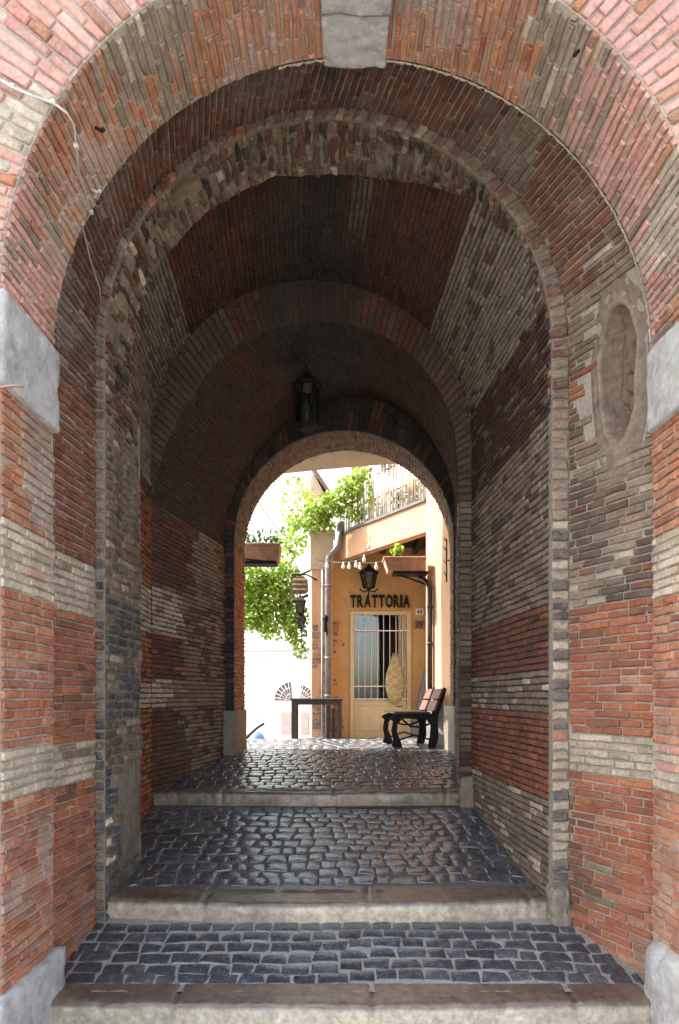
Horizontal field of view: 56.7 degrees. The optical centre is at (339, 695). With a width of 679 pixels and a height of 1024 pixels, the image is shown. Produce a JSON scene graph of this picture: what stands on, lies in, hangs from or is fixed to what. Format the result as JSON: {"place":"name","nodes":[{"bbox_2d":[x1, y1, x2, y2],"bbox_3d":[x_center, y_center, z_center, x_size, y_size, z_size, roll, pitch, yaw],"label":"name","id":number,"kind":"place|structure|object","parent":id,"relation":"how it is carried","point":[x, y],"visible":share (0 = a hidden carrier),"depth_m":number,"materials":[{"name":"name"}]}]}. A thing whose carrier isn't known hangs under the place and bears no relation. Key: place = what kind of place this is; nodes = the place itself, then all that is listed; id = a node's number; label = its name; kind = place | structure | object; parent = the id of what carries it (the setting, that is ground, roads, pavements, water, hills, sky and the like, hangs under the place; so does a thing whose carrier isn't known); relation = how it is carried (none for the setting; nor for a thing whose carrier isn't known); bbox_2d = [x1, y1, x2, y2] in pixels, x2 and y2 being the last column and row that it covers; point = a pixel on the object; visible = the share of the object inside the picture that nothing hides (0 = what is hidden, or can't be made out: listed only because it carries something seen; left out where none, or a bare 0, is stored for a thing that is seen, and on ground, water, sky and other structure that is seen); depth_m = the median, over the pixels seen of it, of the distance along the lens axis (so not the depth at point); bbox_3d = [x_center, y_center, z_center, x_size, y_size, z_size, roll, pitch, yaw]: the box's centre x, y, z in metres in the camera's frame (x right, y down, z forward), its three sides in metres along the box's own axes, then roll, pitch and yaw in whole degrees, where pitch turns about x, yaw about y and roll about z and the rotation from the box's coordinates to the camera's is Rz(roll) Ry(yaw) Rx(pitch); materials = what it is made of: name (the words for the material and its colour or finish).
{"place":"outdoors","nodes":[
{"label":"outdoors","id":0,"kind":"place"},
{"bbox_2d":[247,737,442,748],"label":"piazza paving","id":1,"kind":"structure","parent":0,"point":[309,743],"depth_m":8.71,"materials":[{"name":"grey stone"}]},
{"bbox_2d":[290,698,342,738],"bbox_3d":[-0.358,0.420,10.100,0.823,0.760,0.700,0,0,0],"label":"wooden table","id":2,"kind":"object","parent":1,"relation":"on","point":[295,702],"visible":0.92,"depth_m":9.79,"materials":[{"name":"brown wood"}]},
{"bbox_2d":[326,706,330,737],"bbox_3d":[-0.176,0.425,10.150,0.066,0.530,0.300,0,0,0],"label":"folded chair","id":3,"kind":"object","parent":1,"relation":"on","point":[328,720],"visible":0.97,"depth_m":10.00,"materials":[{"name":"wood"}]},
{"bbox_2d":[332,709,335,737],"bbox_3d":[-0.095,0.450,10.195,0.066,0.480,0.290,0,0,0],"label":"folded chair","id":4,"kind":"object","parent":1,"relation":"on","point":[333,722],"visible":0.97,"depth_m":10.05,"materials":[{"name":"brown wood"}]},
{"bbox_2d":[381,687,446,747],"bbox_3d":[0.965,0.271,8.300,0.784,0.774,0.800,0,0,0],"label":"park bench","id":5,"kind":"object","parent":1,"relation":"on","point":[421,716],"visible":1,"depth_m":7.97,"materials":[{"name":"black metal"}]},
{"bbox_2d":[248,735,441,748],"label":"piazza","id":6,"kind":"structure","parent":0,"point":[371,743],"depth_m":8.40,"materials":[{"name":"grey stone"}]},
{"bbox_2d":[247,723,264,738],"bbox_3d":[-1.534,0.762,11.000,0.459,0.591,0.060,0,0,0],"label":"handrail","id":7,"kind":"object","parent":6,"relation":"on","point":[251,732],"visible":0.52,"depth_m":10.98,"materials":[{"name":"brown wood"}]},
{"bbox_2d":[248,731,264,738],"bbox_3d":[-1.657,1.025,12.600,0.380,0.640,0.380,0,0,0],"label":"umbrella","id":8,"kind":"object","parent":6,"relation":"on","point":[257,735],"visible":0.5,"depth_m":12.49,"materials":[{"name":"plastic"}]},
{"bbox_2d":[244,464,422,738],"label":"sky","id":9,"kind":"structure","parent":6,"relation":"on","point":[277,674],"depth_m":20.27,"materials":[{"name":"paint"}]},
{"bbox_2d":[296,480,310,508],"bbox_3d":[-1.219,-6.826,21.382,0.494,0.967,0.059,0,0,14],"label":"window","id":10,"kind":"structure","parent":9,"relation":"in","point":[302,480],"depth_m":21.36,"materials":[{"name":"white paint"}]},
{"bbox_2d":[308,488,450,745],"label":"trattoria building","id":11,"kind":"structure","parent":6,"relation":"on","point":[366,642],"depth_m":10.97,"materials":[{"name":"paint"}]},
{"bbox_2d":[244,475,310,659],"bbox_3d":[-1.215,-2.364,11.305,1.533,3.418,0.928,0,0,-17],"label":"hanging vine","id":12,"kind":"object","parent":11,"relation":"hanging from","point":[262,617],"visible":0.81,"depth_m":11.22,"materials":[{"name":"green plant"}]},
{"bbox_2d":[259,503,290,542],"bbox_3d":[-1.137,-3.018,10.803,0.040,0.411,2.472,0,0,14],"label":"overhead wire","id":13,"kind":"object","parent":12,"relation":"attached to","point":[272,521],"visible":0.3,"depth_m":10.77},
{"bbox_2d":[292,474,304,569],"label":"string lights","id":14,"kind":"object","parent":12,"relation":"hanging from","point":[296,534],"visible":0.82,"depth_m":10.98},
{"bbox_2d":[290,574,316,626],"bbox_3d":[-0.529,-1.571,10.484,0.242,0.916,0.661,0,0,42],"label":"hanging board","id":15,"kind":"object","parent":11,"relation":"attached to","point":[299,584],"visible":1,"depth_m":10.32,"materials":[{"name":"brown wood"}]},
{"bbox_2d":[294,593,305,614],"bbox_3d":[-0.644,-1.496,10.300,0.198,0.410,0.199,0,0,0],"label":"hanging lantern","id":16,"kind":"object","parent":15,"relation":"hanging from","point":[300,601],"visible":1,"depth_m":10.24,"materials":[{"name":"black metal"}]},
{"bbox_2d":[296,614,306,630],"bbox_3d":[-0.623,-1.228,10.300,0.162,0.334,0.162,0,0,0],"label":"hanging lantern","id":17,"kind":"object","parent":15,"relation":"hanging from","point":[301,619],"visible":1,"depth_m":10.25,"materials":[{"name":"black metal"}]},
{"bbox_2d":[311,470,331,529],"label":"gabled roof","id":18,"kind":"structure","parent":11,"relation":"attached to","point":[319,486],"depth_m":13.45,"materials":[{"name":"beige paint"}]},
{"bbox_2d":[320,570,323,736],"bbox_3d":[-0.296,-0.726,10.764,0.060,2.851,0.041,0,0,0],"label":"conduit","id":19,"kind":"object","parent":11,"relation":"attached to","point":[321,623],"visible":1,"depth_m":10.75,"materials":[{"name":"grey metal"}]},
{"bbox_2d":[325,521,344,733],"bbox_3d":[-0.082,-1.159,10.720,0.345,3.605,0.150,0,0,0],"label":"drainpipe","id":20,"kind":"object","parent":11,"relation":"attached to","point":[340,525],"visible":0.94,"depth_m":10.68,"materials":[{"name":"grey metal"}]},
{"bbox_2d":[322,615,327,635],"bbox_3d":[-0.240,-1.203,10.660,0.099,0.370,0.099,0,0,45],"label":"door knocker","id":21,"kind":"object","parent":20,"relation":"attached to","point":[325,618],"depth_m":10.63,"materials":[{"name":"black metal"}]},
{"bbox_2d":[315,535,371,568],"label":"string lights","id":22,"kind":"object","parent":11,"relation":"hanging from","point":[363,558],"visible":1,"depth_m":9.79},
{"bbox_2d":[321,560,381,569],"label":"string lights","id":23,"kind":"object","parent":11,"relation":"hanging from","point":[360,567],"visible":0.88,"depth_m":9.64},
{"bbox_2d":[358,561,378,600],"bbox_3d":[0.510,-1.979,10.767,0.315,0.648,0.404,0,0,30],"label":"wall lantern","id":24,"kind":"object","parent":11,"relation":"attached to","point":[368,573],"depth_m":10.68,"materials":[{"name":"black metal"}]},
{"bbox_2d":[350,595,409,607],"bbox_3d":[0.708,-1.649,10.975,1.040,0.225,0.024,0,0,0],"label":"shop sign","id":25,"kind":"object","parent":11,"relation":"attached to","point":[393,601],"visible":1,"depth_m":10.96,"materials":[{"name":"black metal"}]},
{"bbox_2d":[354,698,405,698],"bbox_3d":[0.715,0.367,11.510,1.027,0.666,0.480,0,0,0],"label":"sideboard","id":26,"kind":"object","parent":11,"relation":"in","point":[373,698],"visible":0.12,"depth_m":11.27,"materials":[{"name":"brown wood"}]},
{"bbox_2d":[350,611,410,736],"bbox_3d":[0.715,-0.362,10.990,1.067,2.224,0.159,0,0,0],"label":"door","id":27,"kind":"structure","parent":11,"relation":"in","point":[366,720],"depth_m":10.97,"materials":[{"name":"beige paint"}]},
{"bbox_2d":[342,464,425,529],"bbox_3d":[0.671,-3.328,9.896,0.082,1.046,2.228,0,0,-33],"label":"cane railing","id":28,"kind":"object","parent":11,"relation":"on","point":[385,496],"visible":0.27,"depth_m":9.78,"materials":[{"name":"wood"}]},
{"bbox_2d":[281,466,372,533],"bbox_3d":[-0.184,-3.225,10.410,1.614,1.052,0.466,0,0,20],"label":"climbing vine","id":29,"kind":"object","parent":28,"relation":"attached to","point":[324,515],"visible":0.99,"depth_m":10.35,"materials":[{"name":"green plant"}]},
{"bbox_2d":[385,652,404,704],"bbox_3d":[0.962,-0.298,10.890,0.341,0.916,0.110,0,0,0],"label":"straw ornament","id":30,"kind":"object","parent":11,"relation":"hanging from","point":[395,683],"visible":1,"depth_m":10.86,"materials":[{"name":"wicker"}]},
{"bbox_2d":[392,571,428,585],"bbox_3d":[0.981,-1.629,8.770,0.488,0.168,0.260,0,0,0],"label":"wall bracket","id":31,"kind":"object","parent":11,"relation":"attached to","point":[406,574],"depth_m":8.72,"materials":[{"name":"black metal"}]},
{"bbox_2d":[382,556,426,573],"bbox_3d":[0.898,-1.815,8.750,0.592,0.200,0.290,0,0,0],"label":"flower box","id":32,"kind":"object","parent":31,"relation":"on","point":[403,563],"visible":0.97,"depth_m":8.62,"materials":[{"name":"ceramic"}]},
{"bbox_2d":[389,543,403,555],"bbox_3d":[0.819,-2.012,8.766,0.251,0.248,0.153,0,0,-36],"label":"basil plant","id":33,"kind":"object","parent":32,"relation":"in","point":[397,549],"visible":0.91,"depth_m":8.72,"materials":[{"name":"green plant"}]},
{"bbox_2d":[414,620,423,628],"bbox_3d":[1.391,-1.243,10.992,0.176,0.154,0.014,0,0,0],"label":"number plate","id":34,"kind":"object","parent":11,"relation":"attached to","point":[418,624],"visible":1,"depth_m":10.99,"materials":[{"name":"brown ceramic"}]},
{"bbox_2d":[415,608,423,614],"bbox_3d":[1.397,-1.468,10.992,0.143,0.121,0.014,0,0,0],"label":"number plate","id":35,"kind":"object","parent":11,"relation":"attached to","point":[419,611],"visible":1,"depth_m":10.99,"materials":[{"name":"white ceramic"}]},
{"bbox_2d":[417,576,432,689],"bbox_3d":[1.200,-0.870,8.764,0.104,1.654,0.338,0,0,-23],"label":"black pipe","id":36,"kind":"object","parent":11,"relation":"attached to","point":[425,581],"visible":0.92,"depth_m":8.62,"materials":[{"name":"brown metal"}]},
{"bbox_2d":[444,537,449,581],"bbox_3d":[1.381,-1.753,8.089,0.094,0.584,0.028,0,0,-12],"label":"iron scroll","id":37,"kind":"object","parent":11,"relation":"attached to","point":[446,558],"visible":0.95,"depth_m":8.08,"materials":[{"name":"black metal"}]},
{"bbox_2d":[65,749,644,991],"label":"passage floor","id":38,"kind":"structure","parent":0,"point":[629,970],"depth_m":4.03,"materials":[{"name":"grey stone"}]},
{"bbox_2d":[153,789,458,805],"bbox_3d":[-0.270,0.940,5.553,2.780,0.223,0.134,0,0,0],"label":"stone step","id":39,"kind":"object","parent":38,"relation":"on","point":[278,797],"visible":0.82,"depth_m":5.51,"materials":[{"name":"grey stone"}]},
{"bbox_2d":[163,748,455,788],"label":"paving","id":40,"kind":"structure","parent":38,"relation":"on","point":[438,770],"depth_m":6.35,"materials":[{"name":"grey stone"}]},
{"bbox_2d":[128,806,526,885],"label":"paving","id":41,"kind":"structure","parent":38,"relation":"on","point":[496,873],"depth_m":4.59,"materials":[{"name":"grey stone"}]},
{"bbox_2d":[107,886,547,922],"bbox_3d":[-0.055,1.312,3.871,2.770,0.199,0.297,0,0,0],"label":"stone step","id":42,"kind":"object","parent":38,"relation":"on","point":[391,904],"visible":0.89,"depth_m":3.77,"materials":[{"name":"grey stone"}]},
{"bbox_2d":[65,922,643,984],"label":"paving","id":43,"kind":"structure","parent":38,"relation":"on","point":[556,966],"depth_m":3.45,"materials":[{"name":"grey stone"}]},
{"bbox_2d":[368,690,373,696],"bbox_3d":[0.576,-0.042,11.450,0.120,0.140,0.120,0,0,0],"label":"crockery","id":44,"kind":"object","parent":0,"point":[369,692],"visible":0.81,"depth_m":11.41,"materials":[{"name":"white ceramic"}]},
{"bbox_2d":[376,691,382,696],"bbox_3d":[0.724,-0.027,11.450,0.140,0.110,0.140,0,0,0],"label":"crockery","id":45,"kind":"object","parent":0,"point":[380,693],"visible":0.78,"depth_m":11.40,"materials":[{"name":"ceramic"}]},
{"bbox_2d":[391,488,406,508],"bbox_3d":[0.935,-3.092,9.901,0.310,0.368,0.298,0,0,0],"label":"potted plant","id":46,"kind":"object","parent":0,"point":[399,498],"visible":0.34,"depth_m":9.90,"materials":[{"name":"green plant"}]},
{"bbox_2d":[404,479,422,499],"bbox_3d":[1.125,-3.113,9.588,0.295,0.357,0.292,0,0,0],"label":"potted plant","id":47,"kind":"object","parent":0,"point":[417,490],"visible":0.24,"depth_m":9.53,"materials":[{"name":"green plant"}]},
{"label":"street","id":48,"kind":"structure","parent":0,"visible":0},
{"bbox_2d":[0,0,678,1023],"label":"brick archway","id":49,"kind":"object","parent":48,"relation":"on","point":[434,244],"visible":0.89,"depth_m":3.67,"materials":[{"name":"brick"}]},
{"bbox_2d":[0,384,23,387],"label":"iron pin","id":50,"kind":"object","parent":49,"relation":"attached to","point":[12,385],"visible":1,"depth_m":2.64,"materials":[{"name":"brown metal"}]},
{"bbox_2d":[0,78,135,332],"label":"electric cable","id":51,"kind":"object","parent":49,"relation":"attached to","point":[51,101],"visible":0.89,"depth_m":2.75,"materials":[{"name":"white plastic"}]},
{"bbox_2d":[91,188,101,193],"bbox_3d":[-1.210,-2.502,3.113,0.069,0.039,0.020,0,0,8],"label":"nail","id":52,"kind":"object","parent":49,"relation":"attached to","point":[98,191],"visible":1,"depth_m":3.11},
{"bbox_2d":[95,126,105,132],"bbox_3d":[-1.119,-2.636,2.923,0.067,0.044,0.020,0,0,8],"label":"nail","id":53,"kind":"object","parent":49,"relation":"attached to","point":[102,130],"visible":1,"depth_m":2.92,"materials":[{"name":"black metal"}]},
{"bbox_2d":[244,558,277,566],"bbox_3d":[-1.166,-1.643,8.125,0.690,0.209,0.470,0,0,0],"label":"wall bracket","id":54,"kind":"object","parent":49,"relation":"attached to","point":[257,563],"depth_m":8.14,"materials":[{"name":"black metal"}]},
{"bbox_2d":[244,543,281,563],"bbox_3d":[-1.161,-1.865,8.250,0.790,0.232,0.290,0,0,0],"label":"flower box","id":55,"kind":"object","parent":54,"relation":"on","point":[266,551],"visible":0.59,"depth_m":8.12,"materials":[{"name":"ceramic"}]},
{"bbox_2d":[245,526,284,543],"bbox_3d":[-1.145,-2.090,8.231,0.866,0.285,0.293,0,0,0],"label":"trailing plant","id":56,"kind":"object","parent":55,"relation":"in","point":[274,539],"visible":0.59,"depth_m":8.21,"materials":[{"name":"green plant"}]},
{"bbox_2d":[291,364,321,432],"bbox_3d":[-0.328,-3.030,6.250,0.310,0.780,0.308,0,0,0],"label":"passage lantern","id":57,"kind":"object","parent":49,"relation":"hanging from","point":[306,386],"visible":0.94,"depth_m":6.16,"materials":[{"name":"black metal"}]},
{"bbox_2d":[572,49,579,57],"bbox_3d":[1.057,-2.859,2.793,0.048,0.051,0.020,0,0,-13],"label":"nail","id":58,"kind":"object","parent":49,"relation":"attached to","point":[575,54],"visible":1,"depth_m":2.79,"materials":[{"name":"black metal"}]},
{"bbox_2d":[51,983,651,1023],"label":"stone step","id":59,"kind":"object","parent":48,"relation":"on","point":[389,1003],"visible":1,"depth_m":3.07,"materials":[{"name":"grey stone"}]}
]}

